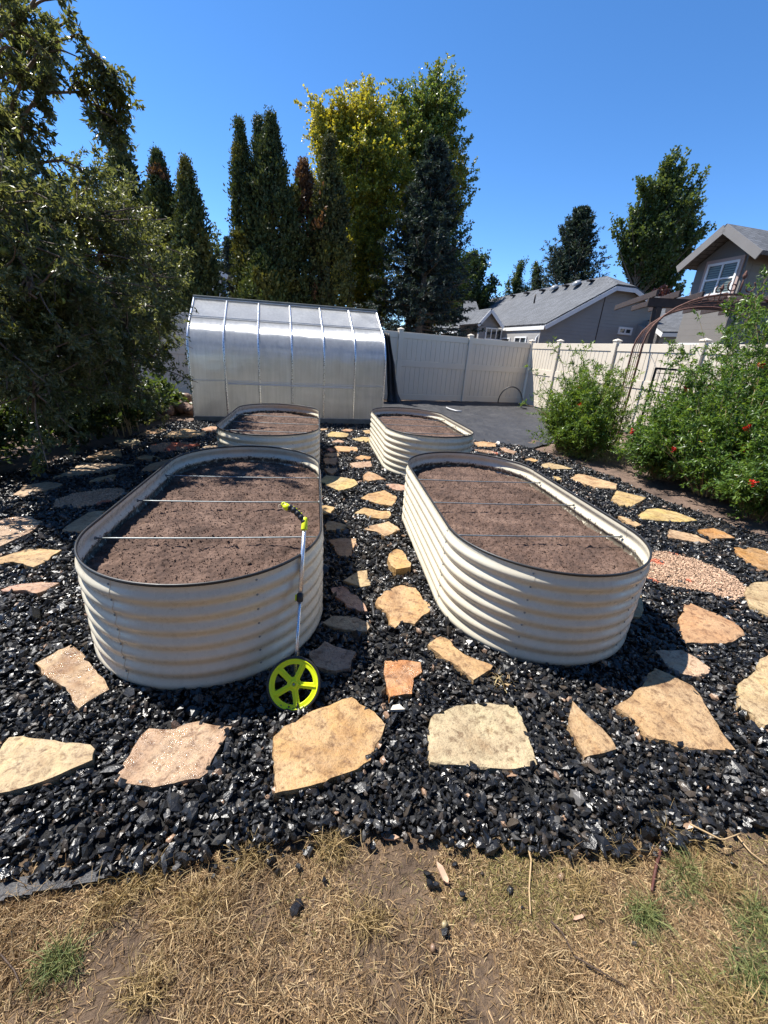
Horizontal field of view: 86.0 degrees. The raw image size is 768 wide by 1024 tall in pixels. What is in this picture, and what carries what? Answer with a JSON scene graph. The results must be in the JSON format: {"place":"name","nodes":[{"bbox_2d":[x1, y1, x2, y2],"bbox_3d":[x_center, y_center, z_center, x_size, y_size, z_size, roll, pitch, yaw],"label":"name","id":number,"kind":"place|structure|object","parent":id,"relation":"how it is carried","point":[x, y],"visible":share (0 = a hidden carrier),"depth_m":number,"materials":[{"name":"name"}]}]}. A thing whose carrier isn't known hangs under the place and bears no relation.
{"place":"outdoors","nodes":[
{"label":"outdoors","id":0,"kind":"place"},
{"bbox_2d":[0,397,193,474],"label":"border ground","id":1,"kind":"structure","parent":0,"point":[61,451],"depth_m":5.12,"materials":[{"name":"soil"}]},
{"bbox_2d":[0,372,52,464],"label":"bush","id":2,"kind":"object","parent":1,"relation":"on","point":[6,436],"visible":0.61,"depth_m":4.30,"materials":[{"name":"green plant"}]},
{"bbox_2d":[0,365,168,448],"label":"bush","id":3,"kind":"object","parent":1,"relation":"on","point":[98,418],"visible":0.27,"depth_m":5.24,"materials":[{"name":"green plant"}]},
{"bbox_2d":[0,0,197,480],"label":"apple tree","id":4,"kind":"object","parent":1,"relation":"on","point":[60,294],"visible":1,"depth_m":3.23,"materials":[{"name":"green plant"}]},
{"bbox_2d":[146,405,173,419],"bbox_3d":[-3.881,-1.699,7.112,0.494,0.293,0.201,-3,23,-18],"label":"rock","id":5,"kind":"object","parent":1,"relation":"on","point":[170,412],"visible":0.34,"depth_m":7.08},
{"bbox_2d":[134,372,191,421],"bbox_3d":[-4.250,-2.064,7.070,1.596,1.006,1.827,0,22,-9],"label":"bush","id":6,"kind":"object","parent":1,"relation":"on","point":[170,387],"visible":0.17,"depth_m":7.32,"materials":[{"name":"green plant"}]},
{"bbox_2d":[174,402,192,415],"bbox_3d":[-3.641,-1.896,7.559,0.516,0.238,0.238,9,22,12],"label":"rock","id":7,"kind":"object","parent":1,"relation":"on","point":[185,408],"visible":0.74,"depth_m":7.48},
{"bbox_2d":[186,295,385,423],"bbox_3d":[-1.828,-2.957,8.059,3.345,2.066,2.140,-1,22,-14],"label":"greenhouse","id":8,"kind":"object","parent":1,"relation":"on","point":[328,363],"visible":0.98,"depth_m":7.23,"materials":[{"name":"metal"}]},
{"bbox_2d":[101,383,142,436],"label":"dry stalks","id":9,"kind":"object","parent":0,"point":[115,430],"visible":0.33,"depth_m":5.77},
{"bbox_2d":[150,442,199,452],"bbox_3d":[-2.709,-0.847,5.357,0.594,0.036,0.524,-7,24,-25],"label":"stepping stone","id":10,"kind":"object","parent":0,"point":[171,446],"depth_m":5.34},
{"bbox_2d":[0,420,767,946],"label":"gravel","id":11,"kind":"structure","parent":0,"point":[322,810],"depth_m":1.62,"materials":[{"name":"gravel"}]},
{"bbox_2d":[0,516,42,547],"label":"flagstone","id":12,"kind":"object","parent":11,"relation":"on","point":[12,529],"visible":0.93,"depth_m":2.92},
{"bbox_2d":[0,582,60,598],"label":"flagstone","id":13,"kind":"object","parent":11,"relation":"on","point":[39,589],"visible":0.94,"depth_m":2.26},
{"bbox_2d":[0,549,61,570],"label":"flagstone","id":14,"kind":"object","parent":11,"relation":"on","point":[30,558],"visible":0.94,"depth_m":2.56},
{"bbox_2d":[13,482,62,497],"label":"flagstone","id":15,"kind":"object","parent":11,"relation":"on","point":[24,490],"visible":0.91,"depth_m":3.66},
{"bbox_2d":[0,736,96,800],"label":"flagstone","id":16,"kind":"object","parent":11,"relation":"on","point":[26,763],"visible":0.98,"depth_m":1.37,"materials":[{"name":"stone"}]},
{"bbox_2d":[35,645,109,712],"bbox_3d":[-1.302,0.699,1.742,0.420,0.053,0.156,16,25,28],"label":"flagstone","id":17,"kind":"object","parent":11,"relation":"on","point":[76,676],"visible":0.94,"depth_m":1.72,"materials":[{"name":"stone"}]},
{"bbox_2d":[0,855,151,900],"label":"edging fabric","id":18,"kind":"object","parent":11,"relation":"on","point":[88,874],"visible":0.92,"depth_m":1.10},
{"bbox_2d":[62,510,105,533],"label":"flagstone","id":19,"kind":"object","parent":11,"relation":"on","point":[81,524],"visible":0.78,"depth_m":3.06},
{"bbox_2d":[52,488,124,508],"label":"flagstone","id":20,"kind":"structure","parent":11,"relation":"on","point":[97,498],"depth_m":3.55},
{"bbox_2d":[53,463,133,478],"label":"flagstone","id":21,"kind":"object","parent":11,"relation":"on","point":[81,469],"visible":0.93,"depth_m":4.26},
{"bbox_2d":[86,448,121,460],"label":"flagstone","id":22,"kind":"object","parent":11,"relation":"on","point":[110,454],"visible":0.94,"depth_m":4.75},
{"bbox_2d":[115,439,140,446],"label":"flagstone","id":23,"kind":"object","parent":11,"relation":"on","point":[128,442],"visible":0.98,"depth_m":5.35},
{"bbox_2d":[141,459,170,472],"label":"flagstone","id":24,"kind":"object","parent":11,"relation":"on","point":[155,466],"visible":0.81,"depth_m":4.47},
{"bbox_2d":[114,721,231,794],"bbox_3d":[-0.724,0.857,1.450,0.337,0.052,0.252,0,22,-9],"label":"flagstone","id":25,"kind":"object","parent":11,"relation":"on","point":[157,759],"visible":0.93,"depth_m":1.42,"materials":[{"name":"stone"}]},
{"bbox_2d":[164,429,206,439],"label":"flagstone","id":26,"kind":"object","parent":11,"relation":"on","point":[185,433],"visible":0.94,"depth_m":6.01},
{"bbox_2d":[74,445,323,691],"bbox_3d":[-0.961,0.084,2.660,1.104,0.521,2.290,0,22,-10],"label":"raised bed","id":27,"kind":"object","parent":11,"relation":"on","point":[172,637],"visible":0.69,"depth_m":1.70,"materials":[{"name":"beige metal"}]},
{"bbox_2d":[87,460,319,583],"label":"soil","id":28,"kind":"structure","parent":27,"relation":"in","point":[170,561],"depth_m":2.30,"materials":[{"name":"soil"}]},
{"bbox_2d":[216,403,319,462],"bbox_3d":[-1.361,-0.939,5.161,1.104,0.521,2.290,0,22,-9],"label":"raised bed","id":29,"kind":"object","parent":11,"relation":"on","point":[307,442],"visible":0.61,"depth_m":4.41,"materials":[{"name":"metal"}]},
{"bbox_2d":[226,412,318,434],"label":"soil","id":30,"kind":"structure","parent":29,"relation":"in","point":[267,419],"depth_m":5.24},
{"bbox_2d":[267,502,320,712],"bbox_3d":[-0.378,0.384,1.758,0.217,0.719,0.520,0,22,-9],"label":"measuring wheel","id":31,"kind":"object","parent":11,"relation":"on","point":[294,684],"visible":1,"depth_m":1.69,"materials":[{"name":"yellow plastic"}]},
{"bbox_2d":[272,697,385,802],"bbox_3d":[-0.210,0.862,1.527,0.470,0.055,0.307,-10,26,-31],"label":"flagstone","id":32,"kind":"object","parent":11,"relation":"on","point":[331,744],"visible":0.97,"depth_m":1.50,"materials":[{"name":"stone"}]},
{"bbox_2d":[309,641,355,676],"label":"flagstone","id":33,"kind":"object","parent":11,"relation":"on","point":[327,658],"visible":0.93,"depth_m":1.91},
{"bbox_2d":[325,521,346,532],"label":"flagstone","id":34,"kind":"object","parent":11,"relation":"on","point":[333,526],"visible":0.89,"depth_m":3.33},
{"bbox_2d":[321,475,357,491],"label":"flagstone","id":35,"kind":"object","parent":11,"relation":"on","point":[339,484],"visible":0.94,"depth_m":4.37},
{"bbox_2d":[327,538,355,557],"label":"flagstone","id":36,"kind":"object","parent":11,"relation":"on","point":[344,546],"visible":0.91,"depth_m":3.02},
{"bbox_2d":[333,446,357,453],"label":"flagstone","id":37,"kind":"object","parent":11,"relation":"on","point":[344,449],"visible":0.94,"depth_m":5.80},
{"bbox_2d":[323,616,369,635],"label":"flagstone","id":38,"kind":"object","parent":11,"relation":"on","point":[347,624],"visible":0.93,"depth_m":2.15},
{"bbox_2d":[331,586,366,615],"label":"flagstone","id":39,"kind":"object","parent":11,"relation":"on","point":[347,598],"visible":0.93,"depth_m":2.37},
{"bbox_2d":[343,570,370,590],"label":"flagstone","id":40,"kind":"object","parent":11,"relation":"on","point":[358,579],"visible":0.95,"depth_m":2.57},
{"bbox_2d":[350,461,371,469],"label":"flagstone","id":41,"kind":"object","parent":11,"relation":"on","point":[363,465],"visible":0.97,"depth_m":5.09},
{"bbox_2d":[354,508,390,519],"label":"flagstone","id":42,"kind":"object","parent":11,"relation":"on","point":[377,515],"visible":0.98,"depth_m":3.62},
{"bbox_2d":[363,472,385,482],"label":"flagstone","id":43,"kind":"object","parent":11,"relation":"on","point":[368,477],"visible":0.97,"depth_m":4.60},
{"bbox_2d":[361,490,396,507],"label":"flagstone","id":44,"kind":"object","parent":11,"relation":"on","point":[386,499],"visible":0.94,"depth_m":3.99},
{"bbox_2d":[364,521,399,539],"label":"flagstone","id":45,"kind":"object","parent":11,"relation":"on","point":[388,528],"visible":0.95,"depth_m":3.32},
{"bbox_2d":[387,549,410,575],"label":"flagstone","id":46,"kind":"object","parent":11,"relation":"on","point":[398,563],"visible":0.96,"depth_m":2.75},
{"bbox_2d":[375,585,429,632],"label":"flagstone","id":47,"kind":"object","parent":11,"relation":"on","point":[405,605],"visible":0.94,"depth_m":2.35,"materials":[{"name":"stone"}]},
{"bbox_2d":[384,660,421,702],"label":"flagstone","id":48,"kind":"object","parent":11,"relation":"on","point":[401,676],"visible":0.98,"depth_m":1.84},
{"bbox_2d":[369,407,473,475],"bbox_3d":[0.438,-1.015,5.678,1.104,0.521,2.290,0,22,-10],"label":"raised bed","id":49,"kind":"object","parent":11,"relation":"on","point":[395,451],"visible":0.7,"depth_m":4.87,"materials":[{"name":"metal"}]},
{"bbox_2d":[377,415,460,436],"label":"soil","id":50,"kind":"structure","parent":49,"relation":"in","point":[398,422],"depth_m":5.79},
{"bbox_2d":[428,636,492,684],"bbox_3d":[0.361,0.715,2.001,0.155,0.054,0.313,-15,29,-40],"label":"flagstone","id":51,"kind":"object","parent":11,"relation":"on","point":[469,667],"visible":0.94,"depth_m":1.96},
{"bbox_2d":[427,703,537,773],"bbox_3d":[0.363,0.877,1.597,0.435,0.051,0.295,0,22,-9],"label":"flagstone","id":52,"kind":"object","parent":11,"relation":"on","point":[491,738],"visible":0.96,"depth_m":1.57,"materials":[{"name":"stone"}]},
{"bbox_2d":[402,451,651,667],"bbox_3d":[0.791,0.093,2.954,1.104,0.521,2.290,1,22,-8],"label":"raised bed","id":53,"kind":"object","parent":11,"relation":"on","point":[521,612],"visible":0.76,"depth_m":2.02,"materials":[{"name":"metal"}]},
{"bbox_2d":[414,466,638,573],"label":"soil","id":54,"kind":"structure","parent":53,"relation":"in","point":[590,555],"depth_m":2.64,"materials":[{"name":"soil"}]},
{"bbox_2d":[541,463,570,470],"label":"flagstone","id":55,"kind":"object","parent":11,"relation":"on","point":[552,466],"visible":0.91,"depth_m":5.65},
{"bbox_2d":[566,701,615,760],"bbox_3d":[0.798,0.882,1.661,0.162,0.054,0.260,0,22,-9],"label":"flagstone","id":56,"kind":"object","parent":11,"relation":"on","point":[592,739],"visible":0.94,"depth_m":1.61,"materials":[{"name":"stone"}]},
{"bbox_2d":[570,474,616,489],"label":"flagstone","id":57,"kind":"object","parent":11,"relation":"on","point":[587,480],"visible":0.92,"depth_m":5.05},
{"bbox_2d":[611,491,645,507],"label":"flagstone","id":58,"kind":"object","parent":11,"relation":"on","point":[619,498],"visible":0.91,"depth_m":4.51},
{"bbox_2d":[617,516,641,528],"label":"flagstone","id":59,"kind":"object","parent":11,"relation":"on","point":[635,524],"visible":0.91,"depth_m":3.86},
{"bbox_2d":[632,596,643,619],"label":"flagstone","id":60,"kind":"object","parent":11,"relation":"on","point":[638,611],"visible":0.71,"depth_m":2.46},
{"bbox_2d":[638,508,696,523],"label":"flagstone","id":61,"kind":"object","parent":11,"relation":"on","point":[659,515],"visible":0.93,"depth_m":4.06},
{"bbox_2d":[612,668,735,755],"bbox_3d":[1.261,0.879,1.753,0.486,0.053,0.385,-13,27,-36],"label":"flagstone","id":62,"kind":"object","parent":11,"relation":"on","point":[660,706],"visible":0.98,"depth_m":1.74,"materials":[{"name":"stone"}]},
{"bbox_2d":[654,650,709,681],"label":"flagstone","id":63,"kind":"object","parent":11,"relation":"on","point":[684,663],"visible":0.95,"depth_m":2.05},
{"bbox_2d":[667,529,710,544],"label":"flagstone","id":64,"kind":"object","parent":11,"relation":"on","point":[681,536],"visible":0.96,"depth_m":3.59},
{"bbox_2d":[677,603,744,647],"bbox_3d":[1.846,0.686,2.343,0.308,0.053,0.499,23,28,39],"label":"flagstone","id":65,"kind":"object","parent":11,"relation":"on","point":[697,624],"visible":0.92,"depth_m":2.35,"materials":[{"name":"stone"}]},
{"bbox_2d":[698,528,734,541],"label":"flagstone","id":66,"kind":"object","parent":11,"relation":"on","point":[712,533],"visible":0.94,"depth_m":3.70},
{"bbox_2d":[733,655,767,732],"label":"flagstone","id":67,"kind":"object","parent":11,"relation":"on","point":[752,694],"visible":0.94,"depth_m":1.87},
{"bbox_2d":[734,547,767,571],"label":"flagstone","id":68,"kind":"object","parent":11,"relation":"on","point":[757,558],"visible":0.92,"depth_m":3.31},
{"bbox_2d":[744,581,767,618],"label":"flagstone","id":69,"kind":"object","parent":11,"relation":"on","point":[756,595],"visible":0.92,"depth_m":2.71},
{"bbox_2d":[0,802,767,1023],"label":"lawn ground","id":70,"kind":"structure","parent":0,"point":[88,1013],"depth_m":1.04,"materials":[{"name":"plant"}]},
{"bbox_2d":[290,898,302,915],"bbox_3d":[-0.234,1.050,1.096,0.024,0.019,0.040,16,25,28],"label":"stone","id":71,"kind":"object","parent":70,"relation":"on","point":[295,907],"visible":1,"depth_m":1.09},
{"bbox_2d":[436,862,448,884],"bbox_3d":[0.169,1.042,1.190,0.016,0.011,0.060,-6,24,-24],"label":"bark chip","id":72,"kind":"object","parent":70,"relation":"on","point":[443,874],"visible":1,"depth_m":1.19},
{"bbox_2d":[650,849,663,891],"bbox_3d":[0.815,1.064,1.233,0.014,0.015,0.161,22,28,38],"label":"stick","id":73,"kind":"object","parent":70,"relation":"on","point":[658,857],"visible":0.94,"depth_m":1.23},
{"bbox_2d":[0,0,767,334],"label":"sky","id":74,"kind":"structure","parent":0,"point":[570,102],"materials":[{"name":"blue"}]},
{"bbox_2d":[323,360,549,424],"bbox_3d":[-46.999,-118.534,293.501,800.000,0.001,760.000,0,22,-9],"label":"ground","id":75,"kind":"structure","parent":0,"point":[470,401],"depth_m":13.28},
{"bbox_2d":[96,124,162,297],"bbox_3d":[-7.644,-7.681,12.601,2.384,6.703,2.666,0,22,-9],"label":"arborvitae","id":76,"kind":"object","parent":75,"relation":"on","point":[120,161],"visible":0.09,"depth_m":11.55,"materials":[{"name":"green plant"}]},
{"bbox_2d":[135,142,192,310],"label":"arborvitae","id":77,"kind":"object","parent":75,"relation":"on","point":[158,191],"visible":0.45,"depth_m":11.43,"materials":[{"name":"green plant"}]},
{"bbox_2d":[162,150,230,346],"bbox_3d":[-5.402,-6.777,11.912,1.971,5.833,1.944,0,22,-9],"label":"arborvitae","id":78,"kind":"object","parent":75,"relation":"on","point":[190,228],"visible":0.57,"depth_m":11.26,"materials":[{"name":"green plant"}]},
{"bbox_2d":[211,222,222,263],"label":"tree","id":79,"kind":"object","parent":75,"relation":"on","point":[217,243],"visible":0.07,"depth_m":26.83,"materials":[{"name":"green plant"}]},
{"bbox_2d":[219,234,236,297],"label":"spruce","id":80,"kind":"object","parent":75,"relation":"on","point":[225,250],"visible":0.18,"depth_m":24.68,"materials":[{"name":"green plant"}]},
{"bbox_2d":[222,113,261,297],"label":"arborvitae","id":81,"kind":"object","parent":75,"relation":"on","point":[240,167],"visible":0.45,"depth_m":11.74,"materials":[{"name":"green plant"}]},
{"bbox_2d":[233,245,288,301],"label":"arborvitae","id":82,"kind":"object","parent":75,"relation":"on","point":[270,278],"visible":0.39,"depth_m":11.94,"materials":[{"name":"green plant"}]},
{"bbox_2d":[249,111,277,258],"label":"arborvitae","id":83,"kind":"object","parent":75,"relation":"on","point":[257,124],"visible":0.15,"depth_m":12.47,"materials":[{"name":"green plant"}]},
{"bbox_2d":[2,312,535,403],"bbox_3d":[-3.780,-3.808,10.036,18.110,1.965,0.150,-5,23,-21],"label":"vinyl fence","id":84,"kind":"object","parent":75,"relation":"on","point":[418,377],"visible":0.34,"depth_m":12.23,"materials":[{"name":"plastic"}]},
{"bbox_2d":[384,332,401,402],"bbox_3d":[0.273,-3.886,11.167,0.634,1.776,0.334,8,22,10],"label":"fabric sheet","id":85,"kind":"object","parent":84,"relation":"hanging from","point":[392,394],"visible":0.97,"depth_m":11.24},
{"bbox_2d":[232,104,313,302],"bbox_3d":[-3.396,-7.746,12.678,2.556,7.332,2.559,0,22,-9],"label":"arborvitae","id":86,"kind":"object","parent":75,"relation":"on","point":[268,163],"visible":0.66,"depth_m":11.83,"materials":[{"name":"green plant"}]},
{"bbox_2d":[276,153,335,305],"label":"arborvitae","id":87,"kind":"object","parent":75,"relation":"on","point":[305,183],"visible":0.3,"depth_m":12.47,"materials":[{"name":"green plant"}]},
{"bbox_2d":[299,130,358,307],"bbox_3d":[-1.694,-7.692,13.139,1.909,7.119,2.033,20,27,35],"label":"arborvitae","id":88,"kind":"object","parent":75,"relation":"on","point":[331,204],"visible":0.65,"depth_m":12.50,"materials":[{"name":"green plant"}]},
{"bbox_2d":[293,71,418,327],"bbox_3d":[-0.899,-10.367,15.914,4.520,10.158,3.911,13,23,22],"label":"aspen","id":89,"kind":"object","parent":75,"relation":"on","point":[370,144],"visible":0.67,"depth_m":14.33,"materials":[{"name":"green plant"}]},
{"bbox_2d":[353,134,485,364],"bbox_3d":[1.274,-8.404,14.551,5.165,7.797,4.946,0,22,-9],"label":"spruce","id":90,"kind":"object","parent":75,"relation":"on","point":[430,213],"visible":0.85,"depth_m":13.85,"materials":[{"name":"green plant"}]},
{"bbox_2d":[384,53,479,333],"bbox_3d":[1.787,-11.261,17.027,4.343,11.343,3.864,0,22,-9],"label":"aspen","id":91,"kind":"object","parent":75,"relation":"on","point":[434,113],"visible":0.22,"depth_m":15.14,"materials":[{"name":"green plant"}]},
{"bbox_2d":[449,247,501,334],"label":"tree","id":92,"kind":"object","parent":75,"relation":"on","point":[480,294],"visible":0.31,"depth_m":32.01,"materials":[{"name":"green plant"}]},
{"bbox_2d":[383,400,609,447],"bbox_3d":[1.959,-2.317,9.933,6.230,0.069,6.650,0,22,-9],"label":"black landscape fabric","id":93,"kind":"object","parent":75,"relation":"on","point":[501,422],"visible":0.45,"depth_m":9.92,"materials":[{"name":"fabric"}]},
{"bbox_2d":[502,256,533,295],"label":"poplar","id":94,"kind":"object","parent":75,"relation":"on","point":[517,282],"visible":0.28,"depth_m":38.76,"materials":[{"name":"green plant"}]},
{"bbox_2d":[526,261,549,290],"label":"poplar","id":95,"kind":"object","parent":75,"relation":"on","point":[535,265],"visible":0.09,"depth_m":38.77,"materials":[{"name":"green plant"}]},
{"bbox_2d":[432,276,651,379],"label":"house","id":96,"kind":"structure","parent":75,"relation":"on","point":[578,311],"depth_m":22.49,"materials":[{"name":"grey"}]},
{"bbox_2d":[484,327,502,339],"bbox_3d":[6.624,-10.765,24.935,1.085,0.670,0.060,-2,22,-14],"label":"window","id":97,"kind":"structure","parent":96,"relation":"in","point":[491,333],"depth_m":24.92,"materials":[{"name":"white glass"}]},
{"bbox_2d":[617,327,632,334],"bbox_3d":[13.193,-9.902,22.549,0.892,0.381,0.060,-2,22,-14],"label":"window","id":98,"kind":"structure","parent":96,"relation":"in","point":[621,330],"depth_m":22.54,"materials":[{"name":"white glass"}]},
{"bbox_2d":[517,205,616,292],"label":"spruce","id":99,"kind":"object","parent":75,"relation":"on","point":[571,263],"visible":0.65,"depth_m":35.90,"materials":[{"name":"green plant"}]},
{"bbox_2d":[631,297,682,382],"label":"house wing","id":100,"kind":"structure","parent":75,"relation":"on","point":[668,326],"depth_m":22.10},
{"bbox_2d":[608,144,716,295],"bbox_3d":[21.213,-18.945,32.689,6.896,16.618,6.120,-13,27,-37],"label":"maple","id":101,"kind":"object","parent":75,"relation":"on","point":[654,238],"visible":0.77,"depth_m":30.71,"materials":[{"name":"green plant"}]},
{"bbox_2d":[614,289,767,388],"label":"pergola","id":102,"kind":"object","parent":75,"relation":"on","point":[657,305],"visible":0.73,"depth_m":11.40,"materials":[{"name":"brown wood"}]},
{"bbox_2d":[675,224,767,355],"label":"house","id":103,"kind":"structure","parent":75,"relation":"on","point":[726,254],"depth_m":14.40,"materials":[{"name":"beige"}]},
{"bbox_2d":[700,259,741,295],"bbox_3d":[11.812,-8.210,14.523,0.062,1.043,1.187,-1,22,-13],"label":"window","id":104,"kind":"structure","parent":103,"relation":"in","point":[717,274],"depth_m":14.48,"materials":[{"name":"white glass"}]},
{"bbox_2d":[509,429,767,538],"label":"border ground","id":105,"kind":"structure","parent":0,"point":[672,491],"depth_m":5.22,"materials":[{"name":"soil"}]},
{"bbox_2d":[551,445,610,465],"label":"weeds","id":106,"kind":"object","parent":105,"relation":"on","point":[588,454],"visible":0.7,"depth_m":6.42,"materials":[{"name":"plant"}]},
{"bbox_2d":[517,336,655,457],"bbox_3d":[3.336,-1.839,6.699,1.834,1.787,2.336,17,25,29],"label":"pomegranate shrub","id":107,"kind":"object","parent":105,"relation":"on","point":[583,416],"visible":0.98,"depth_m":6.37,"materials":[{"name":"green plant"}]},
{"bbox_2d":[579,448,632,467],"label":"weeds","id":108,"kind":"object","parent":105,"relation":"on","point":[605,455],"visible":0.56,"depth_m":6.37,"materials":[{"name":"plant"}]},
{"bbox_2d":[523,338,767,434],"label":"vinyl fence","id":109,"kind":"object","parent":105,"relation":"on","point":[551,367],"visible":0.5,"depth_m":9.53,"materials":[{"name":"plastic"}]},
{"bbox_2d":[634,367,689,442],"bbox_3d":[4.765,-1.737,7.095,0.540,1.390,0.038,15,24,25],"label":"trellis","id":110,"kind":"object","parent":105,"relation":"on","point":[660,369],"visible":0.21,"depth_m":6.96,"materials":[{"name":"black metal"}]},
{"bbox_2d":[610,265,767,523],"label":"pomegranate shrub","id":111,"kind":"object","parent":105,"relation":"on","point":[718,436],"visible":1,"depth_m":4.86,"materials":[{"name":"green plant"}]},
{"bbox_2d":[613,271,767,443],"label":"garden arch","id":112,"kind":"structure","parent":105,"relation":"on","point":[656,321],"depth_m":7.44,"materials":[{"name":"metal"}]},
{"bbox_2d":[647,550,746,603],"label":"pink gravel","id":113,"kind":"structure","parent":0,"point":[716,577],"depth_m":2.95,"materials":[{"name":"gravel"}]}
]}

